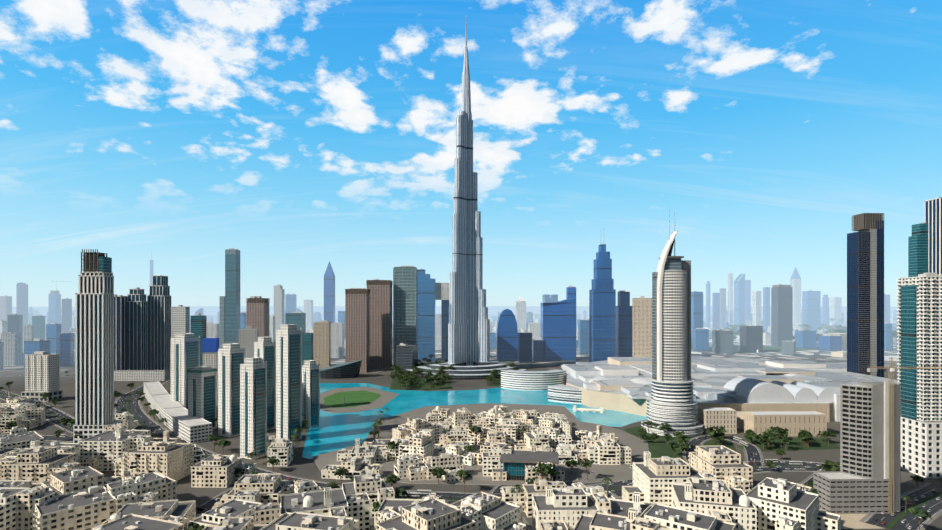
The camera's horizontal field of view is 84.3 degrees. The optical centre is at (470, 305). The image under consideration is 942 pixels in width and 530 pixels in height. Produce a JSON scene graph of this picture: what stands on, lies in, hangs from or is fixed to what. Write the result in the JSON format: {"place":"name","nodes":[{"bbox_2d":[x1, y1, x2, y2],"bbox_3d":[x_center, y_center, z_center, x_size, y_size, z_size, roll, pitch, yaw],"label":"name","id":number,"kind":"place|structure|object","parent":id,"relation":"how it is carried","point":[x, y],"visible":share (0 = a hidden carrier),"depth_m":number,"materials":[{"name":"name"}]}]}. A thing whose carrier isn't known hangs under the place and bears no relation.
{"place":"outdoors","nodes":[
{"label":"outdoors","id":0,"kind":"place"},
{"bbox_2d":[0,306,941,529],"bbox_3d":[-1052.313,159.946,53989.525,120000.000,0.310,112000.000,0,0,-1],"label":"ground","id":1,"kind":"structure","parent":0,"point":[370,393],"depth_m":665.83,"materials":[{"name":"concrete"}]},
{"bbox_2d":[4,421,16,429],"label":"tree","id":2,"kind":"object","parent":1,"relation":"on","point":[10,424],"visible":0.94,"depth_m":644.20,"materials":[{"name":"green plant"}]},
{"bbox_2d":[40,392,51,403],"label":"tree","id":3,"kind":"object","parent":1,"relation":"on","point":[43,395],"visible":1,"depth_m":840.86,"materials":[{"name":"green plant"}]},
{"bbox_2d":[50,398,59,407],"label":"tree","id":4,"kind":"object","parent":1,"relation":"on","point":[55,401],"visible":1,"depth_m":812.19,"materials":[{"name":"green plant"}]},
{"bbox_2d":[54,430,63,440],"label":"tree","id":5,"kind":"object","parent":1,"relation":"on","point":[58,432],"visible":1,"depth_m":611.24,"materials":[{"name":"green plant"}]},
{"bbox_2d":[60,417,71,430],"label":"tree","id":6,"kind":"object","parent":1,"relation":"on","point":[64,421],"visible":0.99,"depth_m":664.97,"materials":[{"name":"green plant"}]},
{"bbox_2d":[136,391,145,396],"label":"tree","id":7,"kind":"object","parent":1,"relation":"on","point":[141,393],"visible":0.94,"depth_m":878.02,"materials":[{"name":"green plant"}]},
{"bbox_2d":[148,409,159,419],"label":"tree","id":8,"kind":"object","parent":1,"relation":"on","point":[154,412],"visible":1,"depth_m":723.21,"materials":[{"name":"green plant"}]},
{"bbox_2d":[158,418,166,423],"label":"tree","id":9,"kind":"object","parent":1,"relation":"on","point":[162,421],"visible":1,"depth_m":684.86,"materials":[{"name":"green plant"}]},
{"bbox_2d":[188,522,205,529],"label":"tree","id":10,"kind":"object","parent":1,"relation":"on","point":[196,527],"visible":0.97,"depth_m":316.88,"materials":[{"name":"green plant"}]},
{"bbox_2d":[207,435,220,451],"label":"tree","id":11,"kind":"object","parent":1,"relation":"on","point":[212,438],"visible":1,"depth_m":564.46,"materials":[{"name":"green plant"}]},
{"bbox_2d":[215,438,230,452],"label":"tree","id":12,"kind":"object","parent":1,"relation":"on","point":[222,443],"visible":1,"depth_m":561.00,"materials":[{"name":"green plant"}]},
{"bbox_2d":[234,467,244,480],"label":"tree","id":13,"kind":"object","parent":1,"relation":"on","point":[237,470],"visible":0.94,"depth_m":469.60,"materials":[{"name":"green plant"}]},
{"bbox_2d":[247,451,257,459],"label":"tree","id":14,"kind":"object","parent":1,"relation":"on","point":[250,455],"visible":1,"depth_m":519.40,"materials":[{"name":"green plant"}]},
{"bbox_2d":[266,456,280,471],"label":"tree","id":15,"kind":"object","parent":1,"relation":"on","point":[272,460],"visible":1,"depth_m":498.50,"materials":[{"name":"green plant"}]},
{"bbox_2d":[290,434,300,454],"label":"palm","id":16,"kind":"object","parent":1,"relation":"on","point":[295,436],"visible":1,"depth_m":550.38,"materials":[{"name":"green plant"}]},
{"bbox_2d":[326,481,340,488],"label":"tree","id":17,"kind":"object","parent":1,"relation":"on","point":[334,485],"visible":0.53,"depth_m":420.73,"materials":[{"name":"green plant"}]},
{"bbox_2d":[334,466,348,482],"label":"tree","id":18,"kind":"object","parent":1,"relation":"on","point":[343,471],"visible":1,"depth_m":465.94,"materials":[{"name":"green plant"}]},
{"bbox_2d":[368,430,379,438],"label":"tree","id":19,"kind":"object","parent":1,"relation":"on","point":[375,432],"visible":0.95,"depth_m":594.33,"materials":[{"name":"green plant"}]},
{"bbox_2d":[372,501,380,511],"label":"tree","id":20,"kind":"object","parent":1,"relation":"on","point":[376,505],"visible":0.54,"depth_m":380.79,"materials":[{"name":"green plant"}]},
{"bbox_2d":[385,474,400,484],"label":"tree","id":21,"kind":"object","parent":1,"relation":"on","point":[393,478],"visible":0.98,"depth_m":449.51,"materials":[{"name":"green plant"}]},
{"bbox_2d":[387,441,398,451],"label":"tree","id":22,"kind":"object","parent":1,"relation":"on","point":[391,445],"visible":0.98,"depth_m":533.03,"materials":[{"name":"green plant"}]},
{"bbox_2d":[388,371,398,383],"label":"tree","id":23,"kind":"object","parent":1,"relation":"on","point":[393,375],"visible":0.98,"depth_m":1062.83,"materials":[{"name":"green plant"}]},
{"bbox_2d":[396,375,403,386],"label":"tree","id":24,"kind":"object","parent":1,"relation":"on","point":[400,377],"visible":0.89,"depth_m":1019.20,"materials":[{"name":"green plant"}]},
{"bbox_2d":[394,488,409,498],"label":"tree","id":25,"kind":"object","parent":1,"relation":"on","point":[400,491],"visible":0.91,"depth_m":408.80,"materials":[{"name":"green plant"}]},
{"bbox_2d":[405,492,419,496],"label":"bus","id":26,"kind":"object","parent":1,"relation":"on","point":[416,494],"visible":0.69,"depth_m":434.83,"materials":[{"name":"paint"}]},
{"bbox_2d":[0,392,840,529],"bbox_3d":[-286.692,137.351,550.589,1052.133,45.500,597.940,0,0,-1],"label":"low-rise buildings","id":27,"kind":"structure","parent":1,"relation":"on","point":[55,485],"depth_m":384.18,"materials":[{"name":"concrete"}]},
{"bbox_2d":[417,490,431,494],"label":"bus","id":28,"kind":"object","parent":1,"relation":"on","point":[428,492],"visible":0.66,"depth_m":440.63,"materials":[{"name":"paint"}]},
{"bbox_2d":[431,467,446,483],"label":"tree","id":29,"kind":"object","parent":1,"relation":"on","point":[437,473],"visible":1,"depth_m":463.55,"materials":[{"name":"green plant"}]},
{"bbox_2d":[0,244,897,380],"bbox_3d":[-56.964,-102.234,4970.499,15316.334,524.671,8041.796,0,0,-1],"label":"distant skyline","id":30,"kind":"structure","parent":1,"relation":"on","point":[145,331],"depth_m":1486.27,"materials":[{"name":"glass"}]},
{"bbox_2d":[0,312,897,480],"bbox_3d":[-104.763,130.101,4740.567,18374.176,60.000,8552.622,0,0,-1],"label":"buildings","id":31,"kind":"structure","parent":1,"relation":"on","point":[515,462],"depth_m":1662.96,"materials":[{"name":"concrete"}]},
{"bbox_2d":[456,470,472,492],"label":"tree","id":32,"kind":"object","parent":1,"relation":"on","point":[465,474],"visible":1,"depth_m":443.39,"materials":[{"name":"green plant"}]},
{"bbox_2d":[439,22,498,365],"bbox_3d":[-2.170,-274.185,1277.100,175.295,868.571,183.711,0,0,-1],"label":"skyscraper","id":33,"kind":"structure","parent":1,"relation":"on","point":[469,333],"depth_m":1255.80,"materials":[{"name":"white metal"}]},
{"bbox_2d":[464,445,474,451],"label":"tree","id":34,"kind":"object","parent":1,"relation":"on","point":[469,448],"visible":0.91,"depth_m":546.59,"materials":[{"name":"green plant"}]},
{"bbox_2d":[468,426,482,436],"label":"tree","id":35,"kind":"object","parent":1,"relation":"on","point":[473,428],"visible":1,"depth_m":595.06,"materials":[{"name":"green plant"}]},
{"bbox_2d":[21,197,941,513],"bbox_3d":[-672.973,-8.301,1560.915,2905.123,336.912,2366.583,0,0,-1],"label":"high-rise towers","id":36,"kind":"structure","parent":1,"relation":"on","point":[253,385],"depth_m":602.19,"materials":[{"name":"white glass"}]},
{"bbox_2d":[511,485,523,491],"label":"tree","id":37,"kind":"object","parent":1,"relation":"on","point":[517,487],"visible":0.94,"depth_m":402.89,"materials":[{"name":"green plant"}]},
{"bbox_2d":[526,478,534,483],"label":"tree","id":38,"kind":"object","parent":1,"relation":"on","point":[530,481],"visible":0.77,"depth_m":447.99,"materials":[{"name":"green plant"}]},
{"bbox_2d":[532,462,552,479],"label":"tree","id":39,"kind":"object","parent":1,"relation":"on","point":[543,467],"visible":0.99,"depth_m":452.31,"materials":[{"name":"green plant"}]},
{"bbox_2d":[546,468,558,478],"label":"tree","id":40,"kind":"object","parent":1,"relation":"on","point":[552,472],"visible":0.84,"depth_m":455.54,"materials":[{"name":"green plant"}]},
{"bbox_2d":[565,458,579,473],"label":"tree","id":41,"kind":"object","parent":1,"relation":"on","point":[573,462],"visible":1,"depth_m":491.28,"materials":[{"name":"green plant"}]},
{"bbox_2d":[580,459,594,479],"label":"tree","id":42,"kind":"object","parent":1,"relation":"on","point":[587,462],"visible":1,"depth_m":474.41,"materials":[{"name":"green plant"}]},
{"bbox_2d":[600,478,614,491],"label":"palm","id":43,"kind":"object","parent":1,"relation":"on","point":[606,481],"visible":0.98,"depth_m":417.69,"materials":[{"name":"green plant"}]},
{"bbox_2d":[320,356,897,436],"bbox_3d":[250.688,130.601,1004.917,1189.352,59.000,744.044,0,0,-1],"label":"shopping mall","id":44,"kind":"structure","parent":1,"relation":"on","point":[756,396],"depth_m":847.59,"materials":[{"name":"white metal"}]},
{"bbox_2d":[637,428,646,435],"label":"tree","id":45,"kind":"object","parent":1,"relation":"on","point":[642,430],"visible":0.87,"depth_m":619.94,"materials":[{"name":"green plant"}]},
{"bbox_2d":[639,433,648,439],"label":"tree","id":46,"kind":"object","parent":1,"relation":"on","point":[643,437],"visible":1,"depth_m":604.14,"materials":[{"name":"green plant"}]},
{"bbox_2d":[643,421,653,432],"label":"tree","id":47,"kind":"object","parent":1,"relation":"on","point":[649,422],"visible":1,"depth_m":650.90,"materials":[{"name":"green plant"}]},
{"bbox_2d":[649,433,658,439],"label":"tree","id":48,"kind":"object","parent":1,"relation":"on","point":[653,436],"visible":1,"depth_m":603.58,"materials":[{"name":"green plant"}]},
{"bbox_2d":[658,422,670,435],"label":"tree","id":49,"kind":"object","parent":1,"relation":"on","point":[663,426],"visible":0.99,"depth_m":631.04,"materials":[{"name":"green plant"}]},
{"bbox_2d":[662,434,673,444],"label":"tree","id":50,"kind":"object","parent":1,"relation":"on","point":[668,437],"visible":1,"depth_m":593.48,"materials":[{"name":"green plant"}]},
{"bbox_2d":[641,210,703,436],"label":"skyscraper","id":51,"kind":"structure","parent":1,"relation":"on","point":[672,403],"depth_m":654.24,"materials":[{"name":"beige concrete"}]},
{"bbox_2d":[669,445,679,455],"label":"tree","id":52,"kind":"object","parent":1,"relation":"on","point":[674,448],"visible":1,"depth_m":552.17,"materials":[{"name":"green plant"}]},
{"bbox_2d":[676,431,689,440],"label":"tree","id":53,"kind":"object","parent":1,"relation":"on","point":[682,436],"visible":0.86,"depth_m":577.55,"materials":[{"name":"green plant"}]},
{"bbox_2d":[677,440,688,445],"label":"tree","id":54,"kind":"object","parent":1,"relation":"on","point":[683,443],"visible":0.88,"depth_m":567.46,"materials":[{"name":"green plant"}]},
{"bbox_2d":[679,445,688,460],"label":"tree","id":55,"kind":"object","parent":1,"relation":"on","point":[685,447],"visible":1,"depth_m":534.94,"materials":[{"name":"green plant"}]},
{"bbox_2d":[706,427,719,444],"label":"tree","id":56,"kind":"object","parent":1,"relation":"on","point":[710,430],"visible":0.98,"depth_m":588.55,"materials":[{"name":"green plant"}]},
{"bbox_2d":[715,432,725,444],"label":"tree","id":57,"kind":"object","parent":1,"relation":"on","point":[720,435],"visible":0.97,"depth_m":591.84,"materials":[{"name":"green plant"}]},
{"bbox_2d":[714,426,726,432],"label":"tree","id":58,"kind":"object","parent":1,"relation":"on","point":[721,429],"visible":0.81,"depth_m":623.26,"materials":[{"name":"green plant"}]},
{"bbox_2d":[744,431,756,438],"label":"tree","id":59,"kind":"object","parent":1,"relation":"on","point":[748,433],"visible":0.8,"depth_m":602.09,"materials":[{"name":"green plant"}]},
{"bbox_2d":[744,432,758,443],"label":"tree","id":60,"kind":"object","parent":1,"relation":"on","point":[751,435],"visible":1,"depth_m":598.07,"materials":[{"name":"green plant"}]},
{"bbox_2d":[757,439,769,449],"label":"tree","id":61,"kind":"object","parent":1,"relation":"on","point":[762,442],"visible":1,"depth_m":576.61,"materials":[{"name":"green plant"}]},
{"bbox_2d":[759,433,771,449],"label":"tree","id":62,"kind":"object","parent":1,"relation":"on","point":[763,436],"visible":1,"depth_m":575.92,"materials":[{"name":"green plant"}]},
{"bbox_2d":[764,459,775,467],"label":"tree","id":63,"kind":"object","parent":1,"relation":"on","point":[770,464],"visible":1,"depth_m":497.47,"materials":[{"name":"green plant"}]},
{"bbox_2d":[762,432,777,445],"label":"tree","id":64,"kind":"object","parent":1,"relation":"on","point":[773,437],"visible":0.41,"depth_m":588.91,"materials":[{"name":"green plant"}]},
{"bbox_2d":[766,426,776,431],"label":"tree","id":65,"kind":"object","parent":1,"relation":"on","point":[772,428],"visible":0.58,"depth_m":621.47,"materials":[{"name":"green plant"}]},
{"bbox_2d":[775,449,785,456],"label":"tree","id":66,"kind":"object","parent":1,"relation":"on","point":[780,452],"visible":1,"depth_m":536.18,"materials":[{"name":"green plant"}]},
{"bbox_2d":[774,428,788,445],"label":"tree","id":67,"kind":"object","parent":1,"relation":"on","point":[779,431],"visible":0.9,"depth_m":591.33,"materials":[{"name":"green plant"}]},
{"bbox_2d":[780,435,791,449],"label":"tree","id":68,"kind":"object","parent":1,"relation":"on","point":[786,439],"visible":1,"depth_m":572.59,"materials":[{"name":"green plant"}]},
{"bbox_2d":[789,461,802,464],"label":"bus","id":69,"kind":"object","parent":1,"relation":"on","point":[796,462],"visible":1,"depth_m":522.41,"materials":[{"name":"paint"}]},
{"bbox_2d":[797,430,811,445],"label":"tree","id":70,"kind":"object","parent":1,"relation":"on","point":[802,433],"visible":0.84,"depth_m":591.09,"materials":[{"name":"green plant"}]},
{"bbox_2d":[799,434,812,446],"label":"tree","id":71,"kind":"object","parent":1,"relation":"on","point":[806,435],"visible":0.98,"depth_m":585.94,"materials":[{"name":"green plant"}]},
{"bbox_2d":[806,481,812,488],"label":"tree","id":72,"kind":"object","parent":1,"relation":"on","point":[810,483],"visible":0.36,"depth_m":432.94,"materials":[{"name":"green plant"}]},
{"bbox_2d":[818,459,839,470],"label":"tree","id":73,"kind":"object","parent":1,"relation":"on","point":[829,465],"visible":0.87,"depth_m":451.91,"materials":[{"name":"green plant"}]},
{"bbox_2d":[821,431,836,443],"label":"tree","id":74,"kind":"object","parent":1,"relation":"on","point":[831,433],"visible":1,"depth_m":599.34,"materials":[{"name":"green plant"}]},
{"bbox_2d":[910,474,923,487],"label":"tree","id":75,"kind":"object","parent":1,"relation":"on","point":[918,478],"visible":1,"depth_m":456.13,"materials":[{"name":"green plant"}]},
{"bbox_2d":[908,507,931,529],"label":"tree","id":76,"kind":"object","parent":1,"relation":"on","point":[922,514],"visible":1,"depth_m":361.83,"materials":[{"name":"green plant"}]},
{"bbox_2d":[0,0,941,306],"label":"sky","id":77,"kind":"structure","parent":0,"point":[297,137],"materials":[{"name":"blue"}]},
{"bbox_2d":[801,324,812,328],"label":"tree","id":78,"kind":"object","parent":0,"point":[808,326],"visible":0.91,"depth_m":2677.30,"materials":[{"name":"grey plant"}]},
{"bbox_2d":[834,329,845,332],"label":"tree","id":79,"kind":"object","parent":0,"point":[840,331],"visible":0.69,"depth_m":2085.74,"materials":[{"name":"grey plant"}]},
{"bbox_2d":[835,325,846,329],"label":"tree","id":80,"kind":"object","parent":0,"point":[840,327],"visible":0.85,"depth_m":2517.02,"materials":[{"name":"grey plant"}]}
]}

